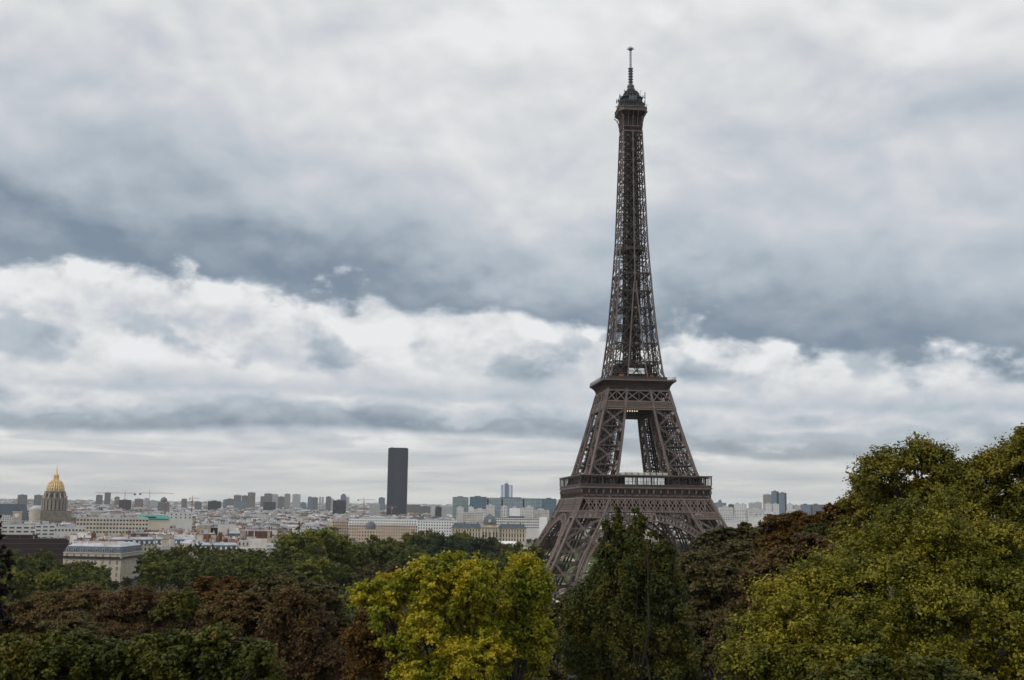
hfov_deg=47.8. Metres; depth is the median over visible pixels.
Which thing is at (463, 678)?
park tree
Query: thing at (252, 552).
park tree
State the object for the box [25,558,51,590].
park tree
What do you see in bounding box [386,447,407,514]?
office tower
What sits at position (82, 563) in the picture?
park tree
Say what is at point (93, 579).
park tree
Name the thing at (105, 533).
apartment block
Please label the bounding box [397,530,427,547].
park tree
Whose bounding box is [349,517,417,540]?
long peach terrace
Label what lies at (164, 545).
apartment block
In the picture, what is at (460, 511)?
office block
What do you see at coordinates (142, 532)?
maroon gable house
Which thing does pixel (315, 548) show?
park tree
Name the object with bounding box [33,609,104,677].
chestnut tree
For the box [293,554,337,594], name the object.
park tree
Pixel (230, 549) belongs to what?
park tree
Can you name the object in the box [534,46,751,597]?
lattice tower
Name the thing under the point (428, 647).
park tree
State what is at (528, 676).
park tree
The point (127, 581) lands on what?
park tree
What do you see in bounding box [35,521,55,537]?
white terraced apartments
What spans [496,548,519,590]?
park tree
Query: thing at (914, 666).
linden tree
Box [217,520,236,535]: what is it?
white gable block
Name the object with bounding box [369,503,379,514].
building
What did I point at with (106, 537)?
apartment block
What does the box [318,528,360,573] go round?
park tree
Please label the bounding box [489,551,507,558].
park tree
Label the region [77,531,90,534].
apartment block
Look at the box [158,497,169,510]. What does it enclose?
domed building
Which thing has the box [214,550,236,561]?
park tree
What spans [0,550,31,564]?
park tree
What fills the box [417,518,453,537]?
white gridded block
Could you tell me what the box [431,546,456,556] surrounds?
park tree
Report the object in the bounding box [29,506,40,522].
domed tank
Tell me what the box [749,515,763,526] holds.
white flats
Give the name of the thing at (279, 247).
sky
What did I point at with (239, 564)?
park tree
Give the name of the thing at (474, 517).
office block
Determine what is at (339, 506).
building
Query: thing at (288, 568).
park tree
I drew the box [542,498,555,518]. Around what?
blue glass end block
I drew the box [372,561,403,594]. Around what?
park tree
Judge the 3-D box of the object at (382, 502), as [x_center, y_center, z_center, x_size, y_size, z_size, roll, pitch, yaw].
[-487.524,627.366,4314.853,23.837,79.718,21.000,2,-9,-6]
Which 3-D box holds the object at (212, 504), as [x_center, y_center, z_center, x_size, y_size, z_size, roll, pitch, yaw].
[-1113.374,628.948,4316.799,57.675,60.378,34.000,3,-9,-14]
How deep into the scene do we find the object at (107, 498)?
5612.32 m
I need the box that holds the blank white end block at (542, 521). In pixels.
[539,515,546,535]
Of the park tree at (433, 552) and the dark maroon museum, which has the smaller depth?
the park tree at (433, 552)
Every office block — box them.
[76,514,148,536]
[456,506,463,522]
[463,511,482,524]
[474,508,485,520]
[486,504,494,516]
[501,505,507,516]
[525,505,533,517]
[534,509,548,522]
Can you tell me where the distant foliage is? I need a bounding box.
[27,505,687,536]
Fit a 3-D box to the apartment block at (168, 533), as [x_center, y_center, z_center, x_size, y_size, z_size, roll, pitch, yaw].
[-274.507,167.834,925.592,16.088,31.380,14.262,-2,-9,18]
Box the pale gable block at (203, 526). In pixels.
[197,520,210,532]
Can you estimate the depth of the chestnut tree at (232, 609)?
116.85 m
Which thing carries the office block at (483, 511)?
on the ground at (159, 590)
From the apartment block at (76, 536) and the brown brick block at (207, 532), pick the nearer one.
the brown brick block at (207, 532)
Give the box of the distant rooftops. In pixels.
[0,498,998,542]
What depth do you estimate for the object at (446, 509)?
3302.33 m
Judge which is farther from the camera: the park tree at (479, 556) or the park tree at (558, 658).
the park tree at (479, 556)
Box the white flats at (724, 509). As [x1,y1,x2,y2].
[718,506,732,513]
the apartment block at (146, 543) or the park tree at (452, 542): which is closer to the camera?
the park tree at (452, 542)
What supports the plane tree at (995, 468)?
on the ground at (159, 590)
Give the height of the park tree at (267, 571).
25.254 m
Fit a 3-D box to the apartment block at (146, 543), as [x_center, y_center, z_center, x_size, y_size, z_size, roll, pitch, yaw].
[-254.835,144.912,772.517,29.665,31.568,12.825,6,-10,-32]
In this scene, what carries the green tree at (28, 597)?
on the ground at (159, 590)
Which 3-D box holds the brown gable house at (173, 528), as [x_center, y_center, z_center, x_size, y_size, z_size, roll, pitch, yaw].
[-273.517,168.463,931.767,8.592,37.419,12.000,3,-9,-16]
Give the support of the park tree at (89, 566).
on the ground at (159, 590)
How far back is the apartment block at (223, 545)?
772.92 m
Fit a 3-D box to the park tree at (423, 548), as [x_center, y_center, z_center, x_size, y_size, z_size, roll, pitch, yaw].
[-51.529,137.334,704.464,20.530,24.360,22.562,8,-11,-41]
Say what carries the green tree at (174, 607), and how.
on the ground at (159, 590)
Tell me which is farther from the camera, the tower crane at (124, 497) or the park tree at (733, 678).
the tower crane at (124, 497)
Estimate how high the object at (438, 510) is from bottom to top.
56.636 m
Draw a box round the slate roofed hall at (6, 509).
[0,504,28,522]
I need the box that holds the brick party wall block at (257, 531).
[239,526,277,542]
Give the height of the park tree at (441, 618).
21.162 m
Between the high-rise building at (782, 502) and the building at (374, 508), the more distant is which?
the building at (374, 508)
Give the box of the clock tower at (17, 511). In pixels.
[12,503,22,519]
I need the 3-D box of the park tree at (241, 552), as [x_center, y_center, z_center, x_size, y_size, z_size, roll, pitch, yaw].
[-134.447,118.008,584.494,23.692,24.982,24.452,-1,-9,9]
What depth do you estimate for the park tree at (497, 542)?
992.76 m
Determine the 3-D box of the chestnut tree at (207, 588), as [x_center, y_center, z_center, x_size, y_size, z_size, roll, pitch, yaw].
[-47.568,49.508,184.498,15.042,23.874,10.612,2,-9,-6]
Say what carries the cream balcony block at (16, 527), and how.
on the ground at (159, 590)
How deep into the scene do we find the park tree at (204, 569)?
492.81 m
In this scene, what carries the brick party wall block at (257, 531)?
on the ground at (159, 590)
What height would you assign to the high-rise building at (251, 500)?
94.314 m
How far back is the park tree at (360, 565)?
589.40 m
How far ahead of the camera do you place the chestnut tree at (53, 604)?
174.41 m
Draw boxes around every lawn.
[524,545,598,563]
[544,560,590,570]
[552,572,587,582]
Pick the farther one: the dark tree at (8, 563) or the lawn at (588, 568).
the lawn at (588, 568)
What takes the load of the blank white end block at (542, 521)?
on the ground at (159, 590)
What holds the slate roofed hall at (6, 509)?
on the ground at (159, 590)
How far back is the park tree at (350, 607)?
285.69 m
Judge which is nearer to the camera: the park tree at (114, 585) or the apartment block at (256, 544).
the park tree at (114, 585)
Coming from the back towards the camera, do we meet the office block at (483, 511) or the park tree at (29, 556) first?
the office block at (483, 511)
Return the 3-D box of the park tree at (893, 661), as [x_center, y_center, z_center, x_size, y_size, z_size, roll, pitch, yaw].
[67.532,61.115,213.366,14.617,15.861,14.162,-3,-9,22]
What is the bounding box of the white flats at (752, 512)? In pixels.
[748,508,763,522]
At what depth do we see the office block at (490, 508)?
2501.94 m
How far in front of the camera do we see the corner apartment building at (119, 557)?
652.69 m
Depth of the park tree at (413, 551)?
554.35 m
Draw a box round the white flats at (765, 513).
[755,512,777,516]
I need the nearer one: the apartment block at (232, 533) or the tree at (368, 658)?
the tree at (368, 658)
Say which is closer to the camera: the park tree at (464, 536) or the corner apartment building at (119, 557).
the corner apartment building at (119, 557)
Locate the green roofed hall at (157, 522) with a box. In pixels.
[139,515,170,530]
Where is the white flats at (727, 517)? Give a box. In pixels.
[717,513,736,524]
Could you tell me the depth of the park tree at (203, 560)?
589.48 m
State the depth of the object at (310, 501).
5008.28 m
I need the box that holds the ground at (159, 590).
[7,540,981,673]
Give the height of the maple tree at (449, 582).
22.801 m
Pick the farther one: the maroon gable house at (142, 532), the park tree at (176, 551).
the maroon gable house at (142, 532)
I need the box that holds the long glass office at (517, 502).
[488,497,542,516]
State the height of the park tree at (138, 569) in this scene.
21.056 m
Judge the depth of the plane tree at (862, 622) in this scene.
42.83 m
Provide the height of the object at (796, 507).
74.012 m
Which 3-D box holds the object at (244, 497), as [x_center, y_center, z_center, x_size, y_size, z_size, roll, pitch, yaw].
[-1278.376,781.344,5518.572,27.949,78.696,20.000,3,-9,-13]
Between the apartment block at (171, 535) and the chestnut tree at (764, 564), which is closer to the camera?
the chestnut tree at (764, 564)
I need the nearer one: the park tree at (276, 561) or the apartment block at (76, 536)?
the park tree at (276, 561)
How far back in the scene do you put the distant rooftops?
3013.95 m
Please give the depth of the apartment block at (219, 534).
871.60 m
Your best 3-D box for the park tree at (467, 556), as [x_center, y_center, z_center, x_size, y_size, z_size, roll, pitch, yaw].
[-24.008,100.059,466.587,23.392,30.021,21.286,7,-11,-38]
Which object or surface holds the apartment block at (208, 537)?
on the ground at (159, 590)
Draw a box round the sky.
[0,0,1023,509]
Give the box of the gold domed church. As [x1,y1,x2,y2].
[40,469,71,522]
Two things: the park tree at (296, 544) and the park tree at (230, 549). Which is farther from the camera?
the park tree at (230, 549)
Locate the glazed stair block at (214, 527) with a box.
[211,524,217,534]
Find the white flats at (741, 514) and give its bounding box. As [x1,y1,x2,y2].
[734,508,747,521]
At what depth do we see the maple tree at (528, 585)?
95.10 m
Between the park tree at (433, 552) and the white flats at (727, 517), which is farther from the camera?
the white flats at (727, 517)
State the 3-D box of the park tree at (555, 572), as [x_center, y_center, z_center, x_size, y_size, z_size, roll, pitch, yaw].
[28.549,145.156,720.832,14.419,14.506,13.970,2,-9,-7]
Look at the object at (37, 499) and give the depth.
5209.60 m
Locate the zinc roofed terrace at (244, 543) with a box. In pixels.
[239,537,255,546]
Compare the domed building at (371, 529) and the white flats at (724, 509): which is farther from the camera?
the white flats at (724, 509)
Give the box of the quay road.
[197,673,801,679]
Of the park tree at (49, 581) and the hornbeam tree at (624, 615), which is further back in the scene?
the park tree at (49, 581)
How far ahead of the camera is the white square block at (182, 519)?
1249.81 m
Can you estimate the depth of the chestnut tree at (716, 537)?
164.31 m
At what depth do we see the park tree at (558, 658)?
255.07 m
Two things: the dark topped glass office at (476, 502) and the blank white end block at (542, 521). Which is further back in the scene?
the dark topped glass office at (476, 502)
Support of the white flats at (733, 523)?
on the ground at (159, 590)
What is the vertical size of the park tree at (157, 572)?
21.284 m
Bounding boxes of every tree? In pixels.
[0,515,16,635]
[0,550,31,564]
[0,556,39,599]
[0,568,33,603]
[0,582,125,641]
[0,620,285,679]
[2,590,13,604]
[6,591,50,626]
[22,553,39,561]
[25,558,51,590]
[25,567,71,594]
[31,548,61,572]
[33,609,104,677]
[38,562,96,591]
[54,561,98,572]
[55,570,113,612]
[67,561,79,568]
[74,561,108,609]
[84,561,112,586]
[90,583,203,679]
[108,581,119,591]
[119,576,132,588]
[132,554,168,591]
[135,558,172,592]
[137,546,167,574]
[139,550,181,590]
[148,586,205,632]
[164,554,199,590]
[168,544,191,586]
[180,542,209,564]
[183,556,223,601]
[189,575,259,623]
[191,589,274,647]
[194,554,217,581]
[198,544,219,556]
[210,556,264,584]
[211,555,248,579]
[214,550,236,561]
[218,545,240,555]
[232,549,254,561]
[237,557,279,589]
[240,549,266,556]
[243,571,359,660]
[245,549,283,563]
[256,583,351,679]
[262,552,294,570]
[268,529,315,560]
[273,560,309,578]
[282,523,342,571]
[291,538,336,579]
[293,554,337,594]
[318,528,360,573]
[328,562,357,595]
[332,608,361,622]
[337,585,375,614]
[337,607,426,679]
[343,550,521,679]
[349,552,374,579]
[350,534,406,572]
[352,561,380,596]
[364,538,400,576]
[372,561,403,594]
[380,640,429,679]
[382,542,429,565]
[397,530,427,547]
[403,555,432,601]
[411,537,431,549]
[417,528,433,538]
[417,545,441,555]
[425,530,443,547]
[425,606,459,661]
[426,532,467,553]
[426,550,447,561]
[427,628,497,679]
[430,550,471,563]
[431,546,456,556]
[439,548,500,563]
[453,532,474,548]
[463,552,509,597]
[465,535,499,553]
[485,537,503,548]
[486,550,561,679]
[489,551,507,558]
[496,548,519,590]
[496,649,552,679]
[497,541,545,565]
[498,543,509,549]
[530,594,575,679]
[531,620,578,673]
[550,506,705,679]
[553,564,568,581]
[675,537,763,679]
[691,520,784,676]
[699,530,883,679]
[708,476,1023,679]
[710,670,750,679]
[750,509,824,556]
[792,523,831,544]
[799,502,855,526]
[802,651,997,679]
[824,423,1023,678]
[889,638,902,666]
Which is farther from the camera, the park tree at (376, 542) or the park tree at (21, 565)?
the park tree at (376, 542)
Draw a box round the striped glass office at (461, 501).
[452,496,468,519]
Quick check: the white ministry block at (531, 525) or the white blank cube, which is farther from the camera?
the white blank cube
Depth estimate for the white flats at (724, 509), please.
2502.14 m
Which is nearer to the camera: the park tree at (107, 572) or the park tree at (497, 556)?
the park tree at (107, 572)
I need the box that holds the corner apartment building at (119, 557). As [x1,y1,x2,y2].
[62,539,143,584]
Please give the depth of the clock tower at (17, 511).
1246.72 m
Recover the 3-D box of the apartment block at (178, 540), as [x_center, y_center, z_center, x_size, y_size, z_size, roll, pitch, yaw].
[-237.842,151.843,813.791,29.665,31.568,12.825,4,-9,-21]
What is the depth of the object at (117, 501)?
5610.82 m
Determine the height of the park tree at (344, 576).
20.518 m
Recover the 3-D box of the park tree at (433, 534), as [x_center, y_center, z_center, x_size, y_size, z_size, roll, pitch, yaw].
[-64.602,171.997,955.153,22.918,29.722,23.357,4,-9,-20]
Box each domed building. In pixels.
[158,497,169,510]
[358,521,382,543]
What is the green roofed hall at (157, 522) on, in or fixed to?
on the ground at (159, 590)
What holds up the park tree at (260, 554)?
on the ground at (159, 590)
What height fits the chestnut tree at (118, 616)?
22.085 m
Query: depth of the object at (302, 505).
5006.79 m
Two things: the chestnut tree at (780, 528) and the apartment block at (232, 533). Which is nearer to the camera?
the chestnut tree at (780, 528)
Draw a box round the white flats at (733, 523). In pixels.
[725,520,747,527]
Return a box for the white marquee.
[499,541,516,545]
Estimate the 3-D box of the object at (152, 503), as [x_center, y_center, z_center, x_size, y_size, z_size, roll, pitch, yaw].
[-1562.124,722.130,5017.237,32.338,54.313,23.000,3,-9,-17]
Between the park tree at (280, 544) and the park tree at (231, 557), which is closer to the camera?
the park tree at (231, 557)
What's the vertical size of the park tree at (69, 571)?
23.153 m
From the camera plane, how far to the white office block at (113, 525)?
1078.98 m
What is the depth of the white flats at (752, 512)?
2301.43 m
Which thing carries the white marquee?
on the ground at (159, 590)
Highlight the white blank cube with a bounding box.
[509,507,519,517]
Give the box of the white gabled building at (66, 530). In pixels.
[53,523,84,537]
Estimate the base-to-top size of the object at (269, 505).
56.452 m
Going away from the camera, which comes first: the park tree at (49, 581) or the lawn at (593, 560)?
the park tree at (49, 581)
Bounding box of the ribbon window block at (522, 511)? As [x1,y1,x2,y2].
[520,507,524,517]
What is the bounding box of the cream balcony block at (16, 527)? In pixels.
[1,520,33,537]
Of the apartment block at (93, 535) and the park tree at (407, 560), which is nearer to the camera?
the park tree at (407, 560)
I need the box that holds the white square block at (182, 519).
[169,510,192,531]
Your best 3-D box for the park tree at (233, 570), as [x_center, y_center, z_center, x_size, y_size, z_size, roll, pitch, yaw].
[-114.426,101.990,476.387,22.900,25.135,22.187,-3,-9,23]
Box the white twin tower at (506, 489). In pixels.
[501,483,512,496]
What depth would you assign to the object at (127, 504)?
4307.52 m
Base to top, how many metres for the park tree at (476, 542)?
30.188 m
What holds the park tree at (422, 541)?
on the ground at (159, 590)
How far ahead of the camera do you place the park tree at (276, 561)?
554.93 m
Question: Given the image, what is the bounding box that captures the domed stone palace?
[451,514,526,544]
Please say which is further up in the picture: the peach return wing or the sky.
the sky
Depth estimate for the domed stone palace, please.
1557.43 m
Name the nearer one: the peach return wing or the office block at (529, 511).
the peach return wing
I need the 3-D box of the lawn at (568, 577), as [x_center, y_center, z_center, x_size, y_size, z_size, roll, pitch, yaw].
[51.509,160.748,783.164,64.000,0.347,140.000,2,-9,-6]
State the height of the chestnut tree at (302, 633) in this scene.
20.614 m
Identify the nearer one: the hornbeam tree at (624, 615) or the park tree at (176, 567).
the hornbeam tree at (624, 615)
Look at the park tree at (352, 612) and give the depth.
248.13 m
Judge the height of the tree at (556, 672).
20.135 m
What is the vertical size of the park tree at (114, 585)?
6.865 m
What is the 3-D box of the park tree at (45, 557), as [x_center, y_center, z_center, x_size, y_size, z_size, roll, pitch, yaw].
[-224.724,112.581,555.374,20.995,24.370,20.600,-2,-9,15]
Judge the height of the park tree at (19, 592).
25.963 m
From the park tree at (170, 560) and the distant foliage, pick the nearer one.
the park tree at (170, 560)
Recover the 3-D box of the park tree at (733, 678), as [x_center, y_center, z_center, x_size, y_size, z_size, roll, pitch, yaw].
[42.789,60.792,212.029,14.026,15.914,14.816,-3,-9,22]
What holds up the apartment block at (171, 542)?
on the ground at (159, 590)
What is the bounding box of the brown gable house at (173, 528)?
[169,525,179,531]
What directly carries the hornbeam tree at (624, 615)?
on the ground at (159, 590)
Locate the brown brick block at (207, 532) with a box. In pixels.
[199,529,214,538]
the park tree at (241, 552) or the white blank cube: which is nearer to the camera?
the park tree at (241, 552)
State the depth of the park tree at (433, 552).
612.27 m
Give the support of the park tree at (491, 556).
on the ground at (159, 590)
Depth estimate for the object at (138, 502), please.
5008.74 m
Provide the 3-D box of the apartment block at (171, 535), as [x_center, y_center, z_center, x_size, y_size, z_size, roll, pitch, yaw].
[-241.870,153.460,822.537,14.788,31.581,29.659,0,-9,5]
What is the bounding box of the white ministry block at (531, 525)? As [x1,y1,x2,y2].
[496,516,538,539]
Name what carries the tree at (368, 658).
on the ground at (159, 590)
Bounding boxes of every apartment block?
[68,533,90,543]
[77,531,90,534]
[91,532,135,538]
[96,532,123,539]
[104,534,122,539]
[110,533,156,555]
[133,538,168,555]
[156,533,196,546]
[157,533,188,538]
[158,530,181,534]
[165,537,195,556]
[181,533,216,546]
[193,539,238,557]
[206,534,248,543]
[218,532,237,541]
[227,530,239,535]
[247,537,278,556]
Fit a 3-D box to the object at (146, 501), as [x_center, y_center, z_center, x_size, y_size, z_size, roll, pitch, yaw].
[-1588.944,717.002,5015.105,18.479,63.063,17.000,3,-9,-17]
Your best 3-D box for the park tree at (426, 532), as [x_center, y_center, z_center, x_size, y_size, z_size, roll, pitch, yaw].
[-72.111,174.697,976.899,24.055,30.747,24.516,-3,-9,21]
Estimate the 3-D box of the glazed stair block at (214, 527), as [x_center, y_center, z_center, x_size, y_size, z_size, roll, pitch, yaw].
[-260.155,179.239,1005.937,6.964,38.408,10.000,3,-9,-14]
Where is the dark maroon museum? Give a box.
[0,535,68,563]
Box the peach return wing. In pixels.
[330,518,347,536]
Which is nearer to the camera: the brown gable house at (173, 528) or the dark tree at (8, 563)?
the dark tree at (8, 563)
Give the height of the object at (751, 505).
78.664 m
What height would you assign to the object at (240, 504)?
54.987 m
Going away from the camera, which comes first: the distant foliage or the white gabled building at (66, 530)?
the white gabled building at (66, 530)
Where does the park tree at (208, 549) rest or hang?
on the ground at (159, 590)
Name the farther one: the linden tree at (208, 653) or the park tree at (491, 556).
the park tree at (491, 556)
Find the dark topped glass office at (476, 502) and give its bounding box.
[469,496,486,508]
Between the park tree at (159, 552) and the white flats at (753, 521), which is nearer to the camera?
the park tree at (159, 552)
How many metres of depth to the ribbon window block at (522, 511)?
2351.22 m
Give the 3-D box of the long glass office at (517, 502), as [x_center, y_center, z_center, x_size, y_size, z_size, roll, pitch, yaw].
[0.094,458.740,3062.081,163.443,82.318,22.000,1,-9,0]
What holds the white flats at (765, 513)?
on the ground at (159, 590)
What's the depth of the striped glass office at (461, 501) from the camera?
2954.46 m
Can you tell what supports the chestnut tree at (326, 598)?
on the ground at (159, 590)
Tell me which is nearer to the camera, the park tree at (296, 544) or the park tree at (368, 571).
the park tree at (368, 571)
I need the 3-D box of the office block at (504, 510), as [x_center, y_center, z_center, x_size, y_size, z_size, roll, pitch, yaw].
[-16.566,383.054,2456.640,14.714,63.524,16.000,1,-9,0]
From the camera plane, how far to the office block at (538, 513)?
2500.77 m
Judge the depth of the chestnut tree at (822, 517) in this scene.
119.47 m
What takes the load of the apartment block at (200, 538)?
on the ground at (159, 590)
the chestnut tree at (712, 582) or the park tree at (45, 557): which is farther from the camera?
the park tree at (45, 557)
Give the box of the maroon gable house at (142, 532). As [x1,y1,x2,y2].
[133,529,149,536]
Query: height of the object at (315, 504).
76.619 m
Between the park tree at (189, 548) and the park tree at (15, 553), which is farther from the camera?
the park tree at (189, 548)
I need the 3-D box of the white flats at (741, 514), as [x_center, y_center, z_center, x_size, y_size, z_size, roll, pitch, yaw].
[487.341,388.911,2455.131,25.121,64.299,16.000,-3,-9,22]
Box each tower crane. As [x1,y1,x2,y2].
[101,490,135,514]
[139,490,174,513]

